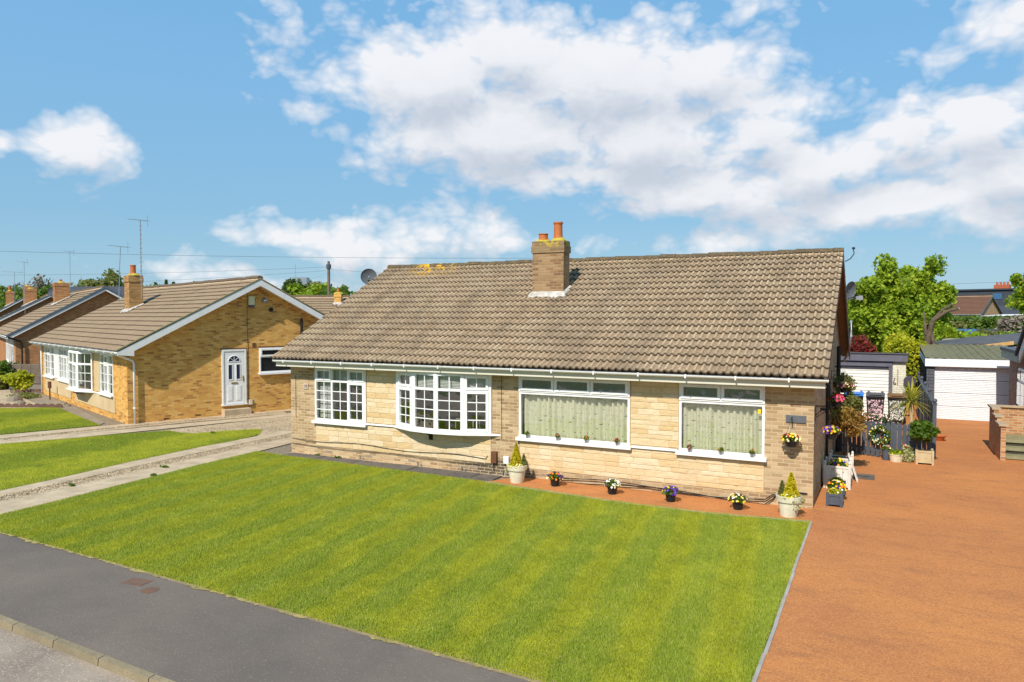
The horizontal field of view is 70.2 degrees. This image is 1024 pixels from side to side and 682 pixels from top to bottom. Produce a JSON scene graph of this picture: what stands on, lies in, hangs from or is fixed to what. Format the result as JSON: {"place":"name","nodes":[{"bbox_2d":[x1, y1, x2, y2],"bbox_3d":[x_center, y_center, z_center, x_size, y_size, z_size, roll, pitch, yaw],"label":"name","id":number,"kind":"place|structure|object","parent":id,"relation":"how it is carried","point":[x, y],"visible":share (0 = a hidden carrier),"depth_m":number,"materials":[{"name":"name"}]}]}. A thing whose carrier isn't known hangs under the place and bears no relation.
{"place":"outdoors","nodes":[
{"label":"outdoors","id":0,"kind":"place"},
{"bbox_2d":[0,407,99,434],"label":"lawn","id":1,"kind":"structure","parent":0,"point":[47,423],"depth_m":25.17,"materials":[{"name":"green plant"}]},
{"bbox_2d":[28,392,103,424],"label":"paved path","id":2,"kind":"structure","parent":0,"point":[43,399],"depth_m":30.48,"materials":[{"name":"beige concrete"}]},
{"bbox_2d":[0,627,135,681],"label":"road","id":3,"kind":"structure","parent":0,"point":[23,659],"depth_m":8.17,"materials":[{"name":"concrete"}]},
{"bbox_2d":[0,614,174,681],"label":"kerb","id":4,"kind":"structure","parent":3,"relation":"on","point":[119,667],"depth_m":8.35,"materials":[{"name":"concrete"}]},
{"bbox_2d":[0,428,261,489],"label":"neighbour lawn","id":5,"kind":"structure","parent":0,"point":[96,454],"depth_m":20.08,"materials":[{"name":"green plant"}]},
{"bbox_2d":[0,533,528,681],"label":"pavement","id":6,"kind":"structure","parent":0,"point":[174,631],"depth_m":8.85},
{"bbox_2d":[122,578,153,585],"bbox_3d":[-5.400,3.476,10.500,0.380,0.016,0.240,1,2,19],"label":"access cover","id":7,"kind":"object","parent":6,"relation":"on","point":[137,581],"visible":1,"depth_m":10.51,"materials":[{"name":"metal"}]},
{"bbox_2d":[0,531,554,681],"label":"turf edge","id":8,"kind":"object","parent":6,"relation":"on","point":[136,569],"visible":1,"depth_m":9.36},
{"bbox_2d":[114,563,539,681],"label":"lawn kerb edging","id":9,"kind":"object","parent":6,"relation":"on","point":[470,663],"visible":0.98,"depth_m":8.79,"materials":[{"name":"concrete"}]},
{"bbox_2d":[10,384,790,676],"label":"yard","id":10,"kind":"structure","parent":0,"point":[284,449],"depth_m":25.84,"materials":[{"name":"grey concrete"}]},
{"bbox_2d":[0,360,18,374],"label":"rockery shrub","id":11,"kind":"object","parent":10,"relation":"on","point":[5,367],"visible":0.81,"depth_m":40.70,"materials":[{"name":"green plant"}]},
{"bbox_2d":[0,369,35,391],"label":"rockery shrub","id":12,"kind":"object","parent":10,"relation":"on","point":[22,379],"visible":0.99,"depth_m":36.62,"materials":[{"name":"yellow plant"}]},
{"bbox_2d":[0,388,40,407],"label":"rockery gravel","id":13,"kind":"structure","parent":10,"relation":"on","point":[3,396],"depth_m":32.97,"materials":[{"name":"beige gravel"}]},
{"bbox_2d":[6,392,41,398],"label":"plants","id":14,"kind":"object","parent":13,"relation":"on","point":[27,395],"visible":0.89,"depth_m":34.07,"materials":[{"name":"green plant"}]},
{"bbox_2d":[0,403,62,407],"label":"border edging","id":15,"kind":"object","parent":13,"relation":"on","point":[31,405],"visible":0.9,"depth_m":30.49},
{"bbox_2d":[8,362,40,383],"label":"panel fence","id":16,"kind":"object","parent":10,"relation":"on","point":[35,369],"visible":0.52,"depth_m":40.98,"materials":[{"name":"wood"}]},
{"bbox_2d":[0,279,123,377],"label":"bungalow","id":17,"kind":"object","parent":10,"relation":"on","point":[18,334],"visible":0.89,"depth_m":44.94,"materials":[{"name":"brown tile"}]},
{"bbox_2d":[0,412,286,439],"bbox_3d":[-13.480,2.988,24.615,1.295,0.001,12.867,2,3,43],"label":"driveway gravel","id":18,"kind":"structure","parent":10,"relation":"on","point":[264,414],"depth_m":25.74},
{"bbox_2d":[0,437,290,513],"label":"driveway strip","id":19,"kind":"object","parent":10,"relation":"on","point":[33,500],"visible":0.74,"depth_m":16.93,"materials":[{"name":"concrete"}]},
{"bbox_2d":[0,413,290,443],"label":"driveway strip","id":20,"kind":"object","parent":10,"relation":"on","point":[77,435],"visible":0.85,"depth_m":24.33,"materials":[{"name":"concrete"}]},
{"bbox_2d":[0,433,290,502],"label":"driveway gravel","id":21,"kind":"structure","parent":10,"relation":"on","point":[19,496],"depth_m":18.07,"materials":[{"name":"beige gravel"}]},
{"bbox_2d":[0,429,290,496],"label":"driveway strip","id":22,"kind":"object","parent":21,"relation":"on","point":[125,466],"visible":0.86,"depth_m":18.88,"materials":[{"name":"concrete"}]},
{"bbox_2d":[0,411,290,499],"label":"gravel stones","id":23,"kind":"object","parent":21,"relation":"on","point":[54,485],"visible":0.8,"depth_m":20.07,"materials":[{"name":"beige gravel"}]},
{"bbox_2d":[0,409,290,437],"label":"driveway strip","id":24,"kind":"object","parent":10,"relation":"on","point":[54,431],"visible":0.72,"depth_m":25.21,"materials":[{"name":"concrete"}]},
{"bbox_2d":[29,265,325,423],"bbox_3d":[-14.905,-0.352,33.976,10.458,6.270,14.808,-2,3,-43],"label":"bungalow","id":25,"kind":"object","parent":10,"relation":"on","point":[187,350],"visible":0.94,"depth_m":28.48,"materials":[{"name":"brick"}]},
{"bbox_2d":[42,346,54,378],"bbox_3d":[-22.108,1.003,34.781,0.160,1.495,2.150,-2,3,-43],"label":"window","id":26,"kind":"structure","parent":25,"relation":"in","point":[48,351],"depth_m":34.83,"materials":[{"name":"white plastic"}]},
{"bbox_2d":[56,348,69,383],"bbox_3d":[-20.007,1.080,32.537,0.160,1.495,2.300,-2,3,-43],"label":"window","id":27,"kind":"structure","parent":25,"relation":"in","point":[62,353],"depth_m":32.55,"materials":[{"name":"white plastic"}]},
{"bbox_2d":[66,350,93,392],"bbox_3d":[-16.742,1.493,31.052,3.650,2.280,3.450,-2,3,-43],"label":"bay window","id":28,"kind":"structure","parent":25,"relation":"in","point":[80,363],"depth_m":29.84,"materials":[{"name":"white plastic"}]},
{"bbox_2d":[97,353,113,397],"bbox_3d":[-15.385,1.288,27.602,0.160,1.575,1.830,-2,3,-43],"label":"window","id":29,"kind":"structure","parent":25,"relation":"in","point":[106,361],"depth_m":27.53,"materials":[{"name":"white plastic"}]},
{"bbox_2d":[130,215,150,299],"bbox_3d":[-14.860,-3.325,29.020,0.760,3.350,0.460,0,2,-3],"label":"tv aerial","id":30,"kind":"object","parent":25,"relation":"on","point":[140,234],"visible":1,"depth_m":29.00,"materials":[{"name":"metal"}]},
{"bbox_2d":[221,349,247,405],"bbox_3d":[-10.786,1.412,28.308,1.000,2.170,0.090,-2,3,-43],"label":"side door","id":31,"kind":"structure","parent":25,"relation":"in","point":[234,380],"depth_m":28.31,"materials":[{"name":"white plastic"}]},
{"bbox_2d":[258,347,290,374],"bbox_3d":[-9.448,0.792,29.540,1.730,1.075,0.180,-2,3,-43],"label":"window","id":32,"kind":"structure","parent":25,"relation":"in","point":[267,366],"depth_m":29.28,"materials":[{"name":"white plastic"}]},
{"bbox_2d":[162,416,290,435],"bbox_3d":[-8.000,2.903,27.026,4.300,0.001,8.500,1,2,27],"label":"gravel bed","id":33,"kind":"object","parent":10,"relation":"on","point":[263,425],"visible":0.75,"depth_m":25.25,"materials":[{"name":"beige gravel"}]},
{"bbox_2d":[285,453,501,480],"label":"paving slabs","id":34,"kind":"structure","parent":10,"relation":"on","point":[472,475],"depth_m":18.31,"materials":[{"name":"grey concrete"}]},
{"bbox_2d":[289,452,508,476],"bbox_3d":[-3.141,3.177,18.925,6.900,0.001,0.160,1,2,27],"label":"gravel margin","id":35,"kind":"object","parent":10,"relation":"on","point":[405,464],"visible":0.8,"depth_m":18.77,"materials":[{"name":"grey gravel"}]},
{"bbox_2d":[270,222,851,508],"bbox_3d":[2.158,-0.063,21.823,14.278,6.520,11.064,1,2,27],"label":"bungalow","id":36,"kind":"object","parent":10,"relation":"on","point":[656,365],"visible":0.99,"depth_m":17.61,"materials":[{"name":"beige brick"}]},
{"bbox_2d":[361,269,376,283],"bbox_3d":[-4.815,-2.144,24.503,0.391,0.576,0.406,1,2,35],"label":"satellite dish","id":37,"kind":"object","parent":36,"relation":"attached to","point":[368,275],"visible":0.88,"depth_m":24.52,"materials":[{"name":"grey metal"}]},
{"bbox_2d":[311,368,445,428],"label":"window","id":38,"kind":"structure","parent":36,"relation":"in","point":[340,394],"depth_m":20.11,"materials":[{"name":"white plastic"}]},
{"bbox_2d":[394,371,499,435],"bbox_3d":[-1.119,1.858,19.772,3.700,2.320,4.200,1,2,27],"label":"bay window","id":39,"kind":"structure","parent":36,"relation":"in","point":[468,409],"depth_m":18.17,"materials":[{"name":"white plastic"}]},
{"bbox_2d":[515,376,630,449],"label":"window","id":40,"kind":"structure","parent":36,"relation":"in","point":[573,409],"depth_m":16.75,"materials":[{"name":"white plastic"}]},
{"bbox_2d":[675,383,766,461],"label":"window","id":41,"kind":"structure","parent":36,"relation":"in","point":[712,417],"depth_m":15.26,"materials":[{"name":"white plastic"}]},
{"bbox_2d":[780,416,800,446],"bbox_3d":[5.502,1.794,14.358,0.401,0.577,0.394,1,2,27],"label":"hanging basket","id":42,"kind":"object","parent":36,"relation":"attached to","point":[791,439],"visible":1,"depth_m":14.28,"materials":[{"name":"black plastic"}]},
{"bbox_2d":[786,415,805,422],"bbox_3d":[5.646,1.552,14.484,0.380,0.150,0.018,1,2,27],"label":"name plaque","id":43,"kind":"object","parent":36,"relation":"attached to","point":[798,419],"visible":1,"depth_m":14.47,"materials":[{"name":"stone"}]},
{"bbox_2d":[815,405,840,439],"bbox_3d":[6.335,1.619,14.478,0.440,0.657,0.372,0,2,-11],"label":"hanging basket","id":44,"kind":"object","parent":36,"relation":"attached to","point":[831,432],"visible":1,"depth_m":14.41,"materials":[{"name":"black plastic"}]},
{"bbox_2d":[825,379,845,406],"bbox_3d":[7.147,1.140,16.070,0.414,0.607,0.393,-1,2,-15],"label":"hanging basket","id":45,"kind":"object","parent":36,"relation":"attached to","point":[836,400],"visible":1,"depth_m":15.99,"materials":[{"name":"black plastic"}]},
{"bbox_2d":[831,371,854,392],"bbox_3d":[8.592,1.050,18.840,0.427,0.557,0.479,-1,2,-25],"label":"hanging basket","id":46,"kind":"object","parent":36,"relation":"attached to","point":[843,387],"visible":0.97,"depth_m":18.73,"materials":[{"name":"multicoloured plastic"}]},
{"bbox_2d":[844,281,858,300],"bbox_3d":[9.393,-1.379,20.236,0.377,0.555,0.390,0,2,13],"label":"satellite dish","id":47,"kind":"object","parent":36,"relation":"attached to","point":[850,289],"visible":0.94,"depth_m":20.29,"materials":[{"name":"grey metal"}]},
{"bbox_2d":[483,481,811,681],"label":"lawn edging","id":48,"kind":"object","parent":10,"relation":"on","point":[766,650],"visible":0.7,"depth_m":9.88,"materials":[{"name":"concrete"}]},
{"bbox_2d":[0,451,810,681],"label":"front lawn","id":49,"kind":"structure","parent":0,"point":[638,611],"depth_m":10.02,"materials":[{"name":"green plant"}]},
{"bbox_2d":[0,0,1023,294],"label":"sky","id":50,"kind":"structure","parent":0,"point":[376,135],"materials":[{"name":"blue"}]},
{"bbox_2d":[487,405,1023,681],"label":"red driveway","id":51,"kind":"structure","parent":0,"point":[906,571],"depth_m":10.96,"materials":[{"name":"brick"}]},
{"bbox_2d":[505,443,527,483],"bbox_3d":[0.087,2.784,16.739,0.570,0.915,0.491,1,2,27],"label":"planter pot","id":52,"kind":"object","parent":51,"relation":"on","point":[516,466],"visible":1,"depth_m":16.63,"materials":[{"name":"ceramic"}]},
{"bbox_2d":[546,471,563,486],"bbox_3d":[0.966,3.084,16.369,0.404,0.340,0.396,-1,2,-35],"label":"flower pot","id":53,"kind":"object","parent":51,"relation":"on","point":[555,477],"visible":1,"depth_m":16.29,"materials":[{"name":"black plastic"}]},
{"bbox_2d":[603,478,620,494],"bbox_3d":[2.150,3.116,15.629,0.394,0.327,0.390,-1,2,-15],"label":"flower pot","id":54,"kind":"object","parent":51,"relation":"on","point":[612,485],"visible":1,"depth_m":15.55,"materials":[{"name":"black plastic"}]},
{"bbox_2d":[662,485,678,501],"bbox_3d":[3.260,3.134,15.002,0.358,0.334,0.404,1,2,17],"label":"flower pot","id":55,"kind":"object","parent":51,"relation":"on","point":[670,492],"visible":1,"depth_m":14.92,"materials":[{"name":"black plastic"}]},
{"bbox_2d":[728,492,748,509],"bbox_3d":[4.456,3.157,14.387,0.392,0.330,0.374,0,2,-7],"label":"flower pot","id":56,"kind":"object","parent":51,"relation":"on","point":[738,502],"visible":1,"depth_m":14.31,"materials":[{"name":"black plastic"}]},
{"bbox_2d":[776,472,804,517],"bbox_3d":[5.301,2.913,13.869,0.543,0.852,0.517,1,2,27],"label":"planter pot","id":57,"kind":"object","parent":51,"relation":"on","point":[789,496],"visible":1,"depth_m":13.79,"materials":[{"name":"ceramic"}]},
{"bbox_2d":[826,487,843,507],"bbox_3d":[6.503,3.123,14.679,0.310,0.377,0.310,1,2,27],"label":"planter box","id":58,"kind":"object","parent":51,"relation":"on","point":[834,496],"visible":1,"depth_m":14.58,"materials":[{"name":"grey wood"}]},
{"bbox_2d":[825,480,846,490],"bbox_3d":[6.704,3.085,15.082,0.423,0.426,0.399,1,2,27],"label":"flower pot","id":59,"kind":"object","parent":58,"relation":"in","point":[832,484],"visible":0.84,"depth_m":15.03,"materials":[{"name":"plant"}]},
{"bbox_2d":[823,456,851,489],"bbox_3d":[7.288,2.931,16.356,0.634,0.647,0.606,1,2,27],"label":"planter box","id":60,"kind":"object","parent":51,"relation":"on","point":[838,467],"visible":0.99,"depth_m":16.18,"materials":[{"name":"white paint"}]},
{"bbox_2d":[829,449,853,480],"bbox_3d":[7.783,2.920,17.219,0.520,0.610,0.517,1,2,27],"label":"planter box","id":61,"kind":"object","parent":51,"relation":"on","point":[845,458],"visible":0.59,"depth_m":17.10,"materials":[{"name":"white paint"}]},
{"bbox_2d":[833,372,857,455],"bbox_3d":[9.031,1.994,19.831,0.701,2.285,0.682,1,2,27],"label":"climbing shrub","id":62,"kind":"object","parent":51,"relation":"on","point":[846,379],"visible":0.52,"depth_m":19.70,"materials":[{"name":"green plant"}]},
{"bbox_2d":[830,391,863,455],"bbox_3d":[8.654,2.215,18.944,0.899,1.904,0.836,1,2,27],"label":"standard bush","id":63,"kind":"object","parent":51,"relation":"on","point":[854,401],"visible":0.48,"depth_m":18.76,"materials":[{"name":"green plant"}]},
{"bbox_2d":[829,406,868,455],"bbox_3d":[8.244,2.387,17.878,0.941,1.632,0.786,1,2,27],"label":"standard bush","id":64,"kind":"object","parent":51,"relation":"on","point":[843,419],"visible":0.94,"depth_m":17.75,"materials":[{"name":"orange plant"}]},
{"bbox_2d":[840,352,908,416],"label":"garage","id":65,"kind":"structure","parent":51,"relation":"on","point":[885,373],"depth_m":27.26,"materials":[{"name":"white brick"}]},
{"bbox_2d":[840,367,888,416],"bbox_3d":[12.847,1.875,27.780,2.670,2.000,0.030,1,2,27],"label":"roller door","id":66,"kind":"structure","parent":65,"relation":"in","point":[868,379],"depth_m":27.43,"materials":[{"name":"white metal"}]},
{"bbox_2d":[866,407,883,435],"bbox_3d":[10.831,2.515,21.777,0.633,1.068,0.649,1,2,27],"label":"flowering shrub","id":67,"kind":"object","parent":51,"relation":"on","point":[873,418],"visible":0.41,"depth_m":21.70,"materials":[{"name":"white plant"}]},
{"bbox_2d":[866,391,884,420],"bbox_3d":[12.984,2.374,26.043,0.600,1.100,0.808,1,2,27],"label":"wheelie bin","id":68,"kind":"object","parent":51,"relation":"on","point":[874,400],"visible":0.77,"depth_m":25.76,"materials":[{"name":"pink plastic"}]},
{"bbox_2d":[881,445,890,459],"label":"planter pot","id":69,"kind":"object","parent":51,"relation":"on","point":[885,452],"visible":1,"depth_m":19.26,"materials":[{"name":"grey stone"}]},
{"bbox_2d":[876,413,897,441],"bbox_3d":[10.852,2.502,21.097,0.600,0.882,0.619,-1,2,-31],"label":"flowering shrub","id":70,"kind":"object","parent":51,"relation":"on","point":[885,420],"visible":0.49,"depth_m":21.07,"materials":[{"name":"white plant"}]},
{"bbox_2d":[888,449,903,461],"bbox_3d":[10.080,2.997,19.137,0.383,0.326,0.378,-1,2,-36],"label":"planter pot","id":71,"kind":"object","parent":51,"relation":"on","point":[895,455],"visible":1,"depth_m":19.02,"materials":[{"name":"ceramic"}]},
{"bbox_2d":[887,392,906,423],"bbox_3d":[13.591,2.385,25.735,0.600,1.100,0.808,1,2,27],"label":"wheelie bin","id":72,"kind":"object","parent":51,"relation":"on","point":[893,398],"visible":0.8,"depth_m":25.49,"materials":[{"name":"white plastic"}]},
{"bbox_2d":[901,444,915,462],"bbox_3d":[10.350,2.954,19.027,0.365,0.546,0.321,0,2,-1],"label":"trailing plant","id":73,"kind":"object","parent":51,"relation":"on","point":[908,456],"visible":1,"depth_m":18.97,"materials":[{"name":"green plant"}]},
{"bbox_2d":[888,377,931,448],"bbox_3d":[11.557,2.064,21.066,1.648,2.059,1.764,1,2,27],"label":"cordyline","id":74,"kind":"object","parent":51,"relation":"on","point":[911,395],"visible":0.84,"depth_m":21.02,"materials":[{"name":"green plant"}]},
{"bbox_2d":[890,422,930,458],"bbox_3d":[10.587,2.673,19.336,0.976,1.020,0.083,1,2,18],"label":"picket fence","id":75,"kind":"object","parent":51,"relation":"on","point":[906,438],"visible":0.38,"depth_m":19.36,"materials":[{"name":"paint"}]},
{"bbox_2d":[839,421,890,456],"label":"picket gate","id":76,"kind":"structure","parent":75,"relation":"attached to","point":[865,445],"depth_m":19.92,"materials":[{"name":"paint"}]},
{"bbox_2d":[868,423,890,445],"bbox_3d":[9.867,2.517,19.561,0.201,0.605,0.600,-2,3,-41],"label":"wreath","id":77,"kind":"object","parent":76,"relation":"hanging from","point":[875,439],"visible":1,"depth_m":19.55,"materials":[{"name":"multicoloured plant"}]},
{"bbox_2d":[915,447,933,465],"bbox_3d":[10.677,2.984,18.860,0.410,0.370,0.410,1,2,27],"label":"planter box","id":78,"kind":"object","parent":51,"relation":"on","point":[926,456],"visible":1,"depth_m":18.71,"materials":[{"name":"wood"}]},
{"bbox_2d":[908,418,940,450],"bbox_3d":[10.663,2.441,18.849,0.763,0.860,0.699,1,2,27],"label":"bay tree","id":79,"kind":"object","parent":78,"relation":"on","point":[924,431],"visible":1,"depth_m":18.75,"materials":[{"name":"green plant"}]},
{"bbox_2d":[919,344,1009,421],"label":"garage","id":80,"kind":"structure","parent":51,"relation":"on","point":[965,383],"depth_m":26.75,"materials":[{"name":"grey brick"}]},
{"bbox_2d":[934,366,1008,421],"bbox_3d":[16.891,1.931,26.501,2.660,1.954,0.023,1,2,27],"label":"sectional door","id":81,"kind":"structure","parent":80,"relation":"in","point":[982,373],"depth_m":26.59,"materials":[{"name":"white metal"}]},
{"bbox_2d":[987,404,1023,460],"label":"brick wall","id":82,"kind":"structure","parent":51,"relation":"on","point":[1006,431],"depth_m":20.25,"materials":[{"name":"brick"}]},
{"bbox_2d":[1000,325,1023,405],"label":"house","id":83,"kind":"structure","parent":51,"relation":"on","point":[1014,356],"depth_m":23.48,"materials":[{"name":"brown brick"}]},
{"bbox_2d":[1016,367,1023,405],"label":"window","id":84,"kind":"structure","parent":83,"relation":"in","point":[1020,391],"depth_m":23.00,"materials":[{"name":"white plastic"}]},
{"bbox_2d":[916,371,937,459],"bbox_3d":[13.524,2.162,23.895,0.120,1.730,10.260,1,2,27],"label":"railing fence","id":85,"kind":"object","parent":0,"point":[931,402],"visible":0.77,"depth_m":22.12,"materials":[{"name":"metal"}]},
{"bbox_3d":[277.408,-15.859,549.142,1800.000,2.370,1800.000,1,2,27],"label":"ground","id":86,"kind":"structure","parent":0,"visible":0},
{"bbox_2d":[0,286,22,316],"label":"bungalow","id":87,"kind":"object","parent":86,"relation":"on","point":[11,305],"visible":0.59,"depth_m":73.60,"materials":[{"name":"red brick"}]},
{"bbox_2d":[0,284,42,308],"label":"distant tree","id":88,"kind":"object","parent":86,"relation":"on","point":[18,293],"visible":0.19,"depth_m":131.31,"materials":[{"name":"green plant"}]},
{"bbox_2d":[0,284,52,326],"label":"bungalow","id":89,"kind":"object","parent":86,"relation":"on","point":[31,302],"visible":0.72,"depth_m":59.46,"materials":[{"name":"red brick"}]},
{"bbox_2d":[4,274,53,291],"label":"distant tree","id":90,"kind":"object","parent":86,"relation":"on","point":[39,282],"visible":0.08,"depth_m":147.63,"materials":[{"name":"green plant"}]},
{"bbox_2d":[69,268,123,288],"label":"distant tree","id":91,"kind":"object","parent":86,"relation":"on","point":[111,278],"visible":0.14,"depth_m":116.43,"materials":[{"name":"green plant"}]},
{"bbox_2d":[69,286,123,294],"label":"house","id":92,"kind":"structure","parent":86,"relation":"on","point":[115,288],"depth_m":105.88,"materials":[{"name":"tile"}]},
{"bbox_2d":[286,282,326,294],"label":"distant tree","id":93,"kind":"object","parent":86,"relation":"on","point":[295,289],"visible":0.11,"depth_m":108.96,"materials":[{"name":"green plant"}]},
{"bbox_2d":[292,288,350,313],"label":"bungalow","id":94,"kind":"object","parent":86,"relation":"on","point":[325,304],"visible":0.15,"depth_m":49.20,"materials":[{"name":"beige tile"}]},
{"bbox_2d":[326,261,330,294],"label":"telegraph pole","id":95,"kind":"object","parent":86,"relation":"on","point":[328,266],"visible":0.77,"depth_m":59.94,"materials":[{"name":"paint"}]},
{"bbox_2d":[319,284,354,294],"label":"distant tree","id":96,"kind":"object","parent":86,"relation":"on","point":[343,288],"visible":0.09,"depth_m":100.29,"materials":[{"name":"green plant"}]},
{"bbox_2d":[849,334,876,352],"bbox_3d":[15.888,1.273,33.185,1.098,3.279,1.433,-1,2,-22],"label":"red acer","id":97,"kind":"object","parent":86,"relation":"on","point":[860,343],"visible":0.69,"depth_m":32.84,"materials":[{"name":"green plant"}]},
{"bbox_2d":[883,329,927,404],"bbox_3d":[17.345,1.188,32.161,1.843,3.454,1.599,1,2,27],"label":"golden shrub","id":98,"kind":"object","parent":86,"relation":"on","point":[912,344],"visible":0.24,"depth_m":31.67,"materials":[{"name":"yellow plant"}]},
{"bbox_2d":[847,253,964,352],"bbox_3d":[20.035,-0.884,37.600,5.557,7.289,5.037,1,2,27],"label":"ash tree","id":99,"kind":"object","parent":86,"relation":"on","point":[902,298],"visible":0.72,"depth_m":36.35,"materials":[{"name":"green plant"}]},
{"bbox_2d":[852,320,966,335],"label":"tall hedge","id":100,"kind":"object","parent":86,"relation":"on","point":[960,324],"visible":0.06,"depth_m":64.62,"materials":[{"name":"green plant"}]},
{"bbox_2d":[918,303,959,358],"bbox_3d":[18.924,0.533,32.362,1.542,4.429,0.850,1,2,27],"label":"pollarded tree","id":101,"kind":"object","parent":86,"relation":"on","point":[929,335],"visible":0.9,"depth_m":32.17,"materials":[{"name":"brown plant"}]},
{"bbox_2d":[950,295,1002,321],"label":"bungalow","id":102,"kind":"object","parent":86,"relation":"on","point":[978,305],"visible":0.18,"depth_m":100.43,"materials":[{"name":"brown tile"}]},
{"bbox_2d":[936,333,1020,359],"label":"outbuilding","id":103,"kind":"structure","parent":86,"relation":"on","point":[1010,340],"depth_m":32.69,"materials":[{"name":"concrete"}]},
{"bbox_2d":[948,315,1023,328],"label":"tall hedge","id":104,"kind":"object","parent":86,"relation":"on","point":[978,322],"visible":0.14,"depth_m":80.86,"materials":[{"name":"green plant"}]},
{"bbox_2d":[962,330,1013,336],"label":"garden hedge","id":105,"kind":"object","parent":86,"relation":"on","point":[967,334],"depth_m":40.06,"materials":[{"name":"green plant"}]},
{"bbox_2d":[957,282,1019,313],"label":"house","id":106,"kind":"structure","parent":86,"relation":"on","point":[1000,296],"depth_m":126.69,"materials":[{"name":"tile"}]},
{"bbox_2d":[994,315,1023,332],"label":"field shrubs","id":107,"kind":"object","parent":86,"relation":"on","point":[1004,323],"visible":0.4,"depth_m":63.04,"materials":[{"name":"grey plant"}]},
{"bbox_2d":[1004,273,1023,314],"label":"sycamore tree","id":108,"kind":"object","parent":86,"relation":"on","point":[1016,280],"visible":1,"depth_m":45.54,"materials":[{"name":"green plant"}]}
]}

